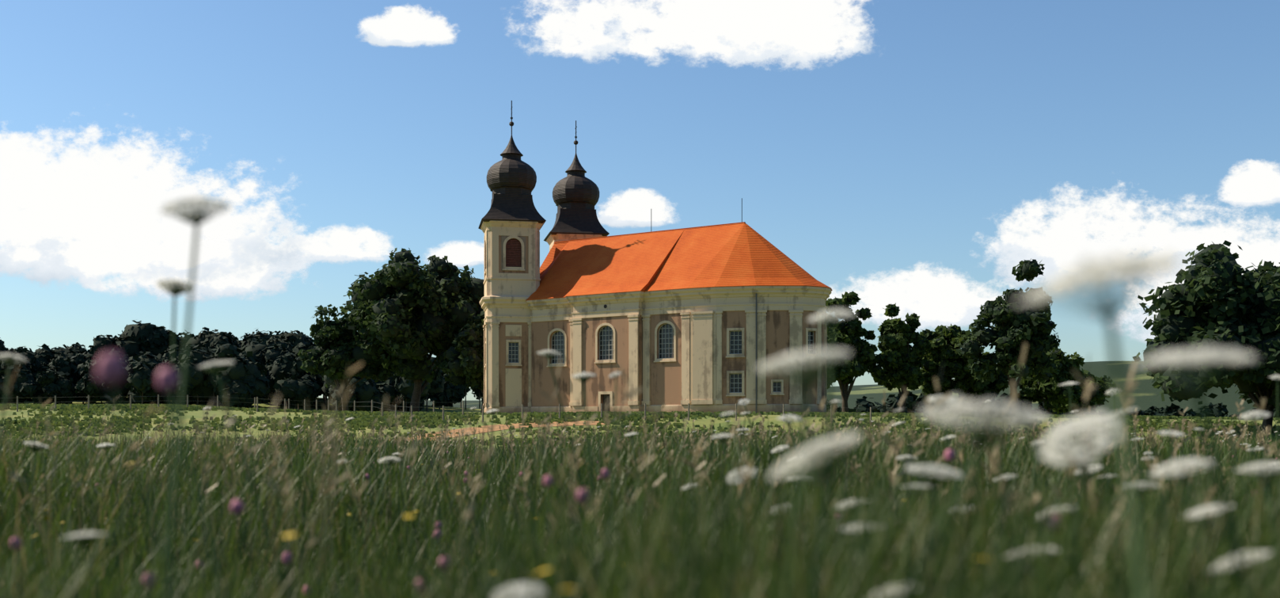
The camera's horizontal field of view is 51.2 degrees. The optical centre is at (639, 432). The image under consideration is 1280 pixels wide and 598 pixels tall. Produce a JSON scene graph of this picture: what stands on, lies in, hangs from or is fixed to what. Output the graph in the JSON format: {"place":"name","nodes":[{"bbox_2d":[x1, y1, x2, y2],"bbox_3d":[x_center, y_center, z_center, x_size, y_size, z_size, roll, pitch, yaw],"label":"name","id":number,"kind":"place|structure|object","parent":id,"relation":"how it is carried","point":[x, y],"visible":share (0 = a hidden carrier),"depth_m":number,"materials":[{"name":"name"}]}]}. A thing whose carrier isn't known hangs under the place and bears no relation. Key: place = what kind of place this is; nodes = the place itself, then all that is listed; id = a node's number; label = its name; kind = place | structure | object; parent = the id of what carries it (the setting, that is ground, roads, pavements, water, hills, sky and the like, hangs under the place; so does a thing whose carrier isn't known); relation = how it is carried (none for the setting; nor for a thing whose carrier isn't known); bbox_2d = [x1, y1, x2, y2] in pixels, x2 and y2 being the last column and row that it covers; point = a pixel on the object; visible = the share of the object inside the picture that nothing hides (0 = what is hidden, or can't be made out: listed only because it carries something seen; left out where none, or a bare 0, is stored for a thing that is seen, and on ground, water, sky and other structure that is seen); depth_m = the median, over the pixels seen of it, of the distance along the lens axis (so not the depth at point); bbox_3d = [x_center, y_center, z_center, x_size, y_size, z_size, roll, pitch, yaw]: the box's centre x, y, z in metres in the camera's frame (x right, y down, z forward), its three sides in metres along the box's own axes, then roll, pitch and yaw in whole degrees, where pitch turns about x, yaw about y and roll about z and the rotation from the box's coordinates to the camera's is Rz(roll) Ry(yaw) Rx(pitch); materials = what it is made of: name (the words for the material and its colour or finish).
{"place":"outdoors","nodes":[
{"label":"outdoors","id":0,"kind":"place"},
{"bbox_2d":[3,132,87,177],"bbox_3d":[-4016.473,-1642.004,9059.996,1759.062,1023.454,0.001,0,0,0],"label":"cloud","id":1,"kind":"structure","parent":0,"point":[51,160],"depth_m":9060.00,"materials":[{"name":"white"}]},
{"bbox_2d":[0,125,303,290],"bbox_3d":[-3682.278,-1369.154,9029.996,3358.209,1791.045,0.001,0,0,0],"label":"cloud","id":2,"kind":"structure","parent":0,"point":[96,214],"depth_m":9030.00,"materials":[{"name":"white"}]},
{"bbox_2d":[83,211,315,301],"bbox_3d":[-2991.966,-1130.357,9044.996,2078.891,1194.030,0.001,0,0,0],"label":"cloud","id":3,"kind":"structure","parent":0,"point":[267,277],"depth_m":9045.00,"materials":[{"name":"white"}]},
{"bbox_2d":[304,224,393,262],"bbox_3d":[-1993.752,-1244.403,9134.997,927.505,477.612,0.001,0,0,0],"label":"cloud","id":4,"kind":"structure","parent":0,"point":[343,244],"depth_m":9135.00,"materials":[{"name":"white"}]},
{"bbox_2d":[358,5,455,46],"bbox_3d":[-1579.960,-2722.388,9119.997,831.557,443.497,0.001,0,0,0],"label":"cloud","id":5,"kind":"structure","parent":0,"point":[407,26],"depth_m":9120.00,"materials":[{"name":"white"}]},
{"bbox_2d":[426,240,483,267],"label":"cloud","id":6,"kind":"structure","parent":0,"point":[460,254],"depth_m":9165.00,"materials":[{"name":"white"}]},
{"bbox_2d":[389,420,604,440],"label":"dirt path","id":7,"kind":"structure","parent":0,"point":[496,427],"depth_m":98.44,"materials":[{"name":"beige soil"}]},
{"bbox_2d":[596,188,673,227],"bbox_3d":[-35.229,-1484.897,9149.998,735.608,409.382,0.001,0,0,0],"label":"cloud","id":8,"kind":"structure","parent":0,"point":[631,207],"depth_m":9150.00,"materials":[{"name":"white"}]},
{"bbox_2d":[0,410,1279,597],"bbox_3d":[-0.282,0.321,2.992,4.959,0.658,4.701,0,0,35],"label":"grass","id":9,"kind":"structure","parent":0,"point":[741,563],"depth_m":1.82,"materials":[{"name":"green plant"}]},
{"bbox_2d":[0,360,1279,596],"bbox_3d":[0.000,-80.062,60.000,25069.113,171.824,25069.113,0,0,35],"label":"ground","id":10,"kind":"structure","parent":0,"point":[1145,394],"depth_m":435.35,"materials":[{"name":"green plant"}]},
{"bbox_2d":[0,334,454,411],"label":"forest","id":11,"kind":"object","parent":10,"relation":"on","point":[260,367],"visible":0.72,"depth_m":407.71,"materials":[{"name":"green plant"}]},
{"bbox_2d":[1,319,482,410],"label":"forest","id":12,"kind":"object","parent":10,"relation":"on","point":[133,339],"visible":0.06,"depth_m":474.11,"materials":[{"name":"green plant"}]},
{"bbox_2d":[297,303,397,410],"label":"tree","id":13,"kind":"object","parent":10,"relation":"on","point":[329,359],"visible":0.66,"depth_m":171.82,"materials":[{"name":"green plant"}]},
{"bbox_2d":[334,247,484,411],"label":"tree","id":14,"kind":"object","parent":10,"relation":"on","point":[409,312],"visible":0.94,"depth_m":166.93,"materials":[{"name":"green plant"}]},
{"bbox_2d":[8,394,871,421],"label":"pasture fence","id":15,"kind":"object","parent":10,"relation":"on","point":[381,403],"visible":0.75,"depth_m":111.91,"materials":[{"name":"brown wood"}]},
{"bbox_2d":[433,310,484,412],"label":"tree","id":16,"kind":"object","parent":10,"relation":"on","point":[461,361],"visible":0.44,"depth_m":162.89,"materials":[{"name":"green plant"}]},
{"bbox_2d":[21,457,1194,597],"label":"yellow flowers","id":17,"kind":"object","parent":10,"relation":"on","point":[286,535],"visible":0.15,"depth_m":2.23,"materials":[{"name":"yellow plant"}]},
{"bbox_2d":[0,342,1279,597],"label":"grass seed stems","id":18,"kind":"object","parent":10,"relation":"on","point":[747,476],"visible":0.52,"depth_m":4.38,"materials":[{"name":"green plant"}]},
{"bbox_2d":[0,196,1279,597],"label":"umbel flowers","id":19,"kind":"object","parent":10,"relation":"on","point":[1059,285],"visible":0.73,"depth_m":1.35,"materials":[{"name":"white plant"}]},
{"bbox_2d":[0,402,1279,448],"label":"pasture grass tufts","id":20,"kind":"object","parent":10,"relation":"on","point":[425,418],"visible":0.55,"depth_m":102.65,"materials":[{"name":"green plant"}]},
{"bbox_2d":[9,349,1276,597],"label":"clover flowers","id":21,"kind":"object","parent":10,"relation":"on","point":[111,369],"visible":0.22,"depth_m":1.49,"materials":[{"name":"purple"}]},
{"bbox_2d":[479,220,831,414],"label":"facade","id":22,"kind":"structure","parent":10,"relation":"on","point":[507,295],"depth_m":139.15,"materials":[{"name":"beige paint"}]},
{"bbox_2d":[478,121,546,229],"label":"onion dome","id":23,"kind":"structure","parent":22,"relation":"on","point":[511,178],"depth_m":149.22,"materials":[{"name":"black metal"}]},
{"bbox_2d":[510,100,512,121],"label":"spire finial","id":24,"kind":"object","parent":23,"relation":"attached to","point":[511,117],"visible":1,"depth_m":151.43,"materials":[{"name":"grey metal"}]},
{"bbox_2d":[543,140,609,241],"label":"onion dome","id":25,"kind":"structure","parent":22,"relation":"on","point":[575,194],"depth_m":158.97,"materials":[{"name":"black metal"}]},
{"bbox_2d":[574,120,577,140],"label":"spire finial","id":26,"kind":"object","parent":25,"relation":"attached to","point":[575,136],"visible":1,"depth_m":161.17,"materials":[{"name":"grey metal"}]},
{"bbox_2d":[827,334,850,388],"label":"tree","id":27,"kind":"object","parent":10,"relation":"on","point":[841,370],"visible":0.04,"depth_m":188.45,"materials":[{"name":"green plant"}]},
{"bbox_2d":[825,291,887,411],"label":"tree","id":28,"kind":"object","parent":10,"relation":"on","point":[861,358],"visible":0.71,"depth_m":193.40,"materials":[{"name":"green plant"}]},
{"bbox_2d":[872,302,931,412],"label":"tree","id":29,"kind":"object","parent":10,"relation":"on","point":[902,364],"visible":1,"depth_m":196.27,"materials":[{"name":"green plant"}]},
{"bbox_2d":[914,323,975,413],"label":"tree","id":30,"kind":"object","parent":10,"relation":"on","point":[943,340],"visible":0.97,"depth_m":200.54,"materials":[{"name":"green plant"}]},
{"bbox_2d":[952,351,1009,413],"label":"tree","id":31,"kind":"object","parent":10,"relation":"on","point":[978,391],"visible":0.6,"depth_m":202.35,"materials":[{"name":"green plant"}]},
{"bbox_2d":[955,258,1060,414],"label":"tree","id":32,"kind":"object","parent":10,"relation":"on","point":[1012,331],"visible":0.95,"depth_m":183.75,"materials":[{"name":"green plant"}]},
{"bbox_2d":[826,390,1264,417],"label":"bushes","id":33,"kind":"object","parent":10,"relation":"on","point":[863,404],"visible":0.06,"depth_m":366.38,"materials":[{"name":"green plant"}]},
{"bbox_2d":[1017,346,1086,414],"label":"tree","id":34,"kind":"object","parent":10,"relation":"on","point":[1052,393],"visible":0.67,"depth_m":198.04,"materials":[{"name":"green plant"}]},
{"bbox_2d":[879,394,1279,417],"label":"hedge","id":35,"kind":"object","parent":10,"relation":"on","point":[893,400],"visible":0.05,"depth_m":233.11,"materials":[{"name":"green plant"}]},
{"bbox_2d":[1050,369,1114,414],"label":"tree","id":36,"kind":"object","parent":10,"relation":"on","point":[1097,396],"visible":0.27,"depth_m":212.02,"materials":[{"name":"green plant"}]},
{"bbox_2d":[979,397,1228,417],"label":"bushes","id":37,"kind":"object","parent":10,"relation":"on","point":[1217,409],"visible":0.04,"depth_m":654.63,"materials":[{"name":"green plant"}]},
{"bbox_2d":[1132,239,1279,433],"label":"tree","id":38,"kind":"object","parent":10,"relation":"on","point":[1217,298],"visible":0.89,"depth_m":91.68,"materials":[{"name":"green plant"}]},
{"bbox_2d":[1266,379,1279,411],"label":"tree","id":39,"kind":"object","parent":10,"relation":"on","point":[1272,400],"visible":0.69,"depth_m":92.99,"materials":[{"name":"green plant"}]},
{"bbox_2d":[0,0,1279,400],"label":"sky","id":40,"kind":"structure","parent":0,"point":[904,153],"materials":[{"name":"blue"}]},
{"bbox_2d":[485,235,824,410],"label":"church walls","id":41,"kind":"structure","parent":0,"point":[666,377],"depth_m":140.42,"materials":[{"name":"brown paint"}]},
{"bbox_2d":[485,235,525,274],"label":"church panels","id":42,"kind":"object","parent":41,"relation":"attached to","point":[503,238],"visible":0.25,"depth_m":148.49,"materials":[{"name":"beige paint"}]},
{"bbox_2d":[505,197,757,412],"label":"church fittings","id":43,"kind":"object","parent":41,"relation":"attached to","point":[513,252],"visible":0.18,"depth_m":148.73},
{"bbox_2d":[525,221,831,300],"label":"roof","id":44,"kind":"structure","parent":41,"relation":"on","point":[739,254],"depth_m":141.58,"materials":[{"name":"orange tile"}]},
{"bbox_2d":[508,323,812,391],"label":"church glass","id":45,"kind":"object","parent":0,"point":[663,351],"visible":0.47,"depth_m":138.77,"materials":[{"name":"black glass"}]},
{"bbox_2d":[508,322,813,392],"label":"church mullions","id":46,"kind":"object","parent":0,"point":[662,348],"visible":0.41,"depth_m":138.97,"materials":[{"name":"white wood"}]},
{"bbox_2d":[115,439,1245,452],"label":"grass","id":47,"kind":"structure","parent":0,"point":[603,442],"depth_m":40.24,"materials":[{"name":"green plant"}]},
{"bbox_2d":[516,0,872,68],"bbox_3d":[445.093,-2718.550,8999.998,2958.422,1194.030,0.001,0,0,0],"label":"cloud","id":48,"kind":"structure","parent":0,"point":[804,33],"depth_m":9000.00,"materials":[{"name":"white"}]},
{"bbox_2d":[832,0,867,26],"bbox_3d":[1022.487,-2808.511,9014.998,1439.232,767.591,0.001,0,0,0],"label":"cloud","id":49,"kind":"structure","parent":0,"point":[847,4],"depth_m":9015.00,"materials":[{"name":"white"}]},
{"bbox_2d":[826,263,1014,331],"bbox_3d":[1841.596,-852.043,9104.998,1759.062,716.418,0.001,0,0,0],"label":"cloud","id":50,"kind":"structure","parent":0,"point":[931,298],"depth_m":9105.00,"materials":[{"name":"white"}]},
{"bbox_2d":[985,182,1231,290],"bbox_3d":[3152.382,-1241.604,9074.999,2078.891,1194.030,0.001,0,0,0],"label":"cloud","id":51,"kind":"structure","parent":0,"point":[1062,239],"depth_m":9075.00,"materials":[{"name":"white"}]},
{"bbox_2d":[1115,205,1279,342],"bbox_3d":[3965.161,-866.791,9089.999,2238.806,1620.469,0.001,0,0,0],"label":"cloud","id":52,"kind":"structure","parent":0,"point":[1257,246],"depth_m":9090.00,"materials":[{"name":"white"}]},
{"bbox_2d":[1219,159,1279,206],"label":"cloud","id":53,"kind":"structure","parent":0,"point":[1250,183],"depth_m":9180.00,"materials":[{"name":"white"}]}
]}

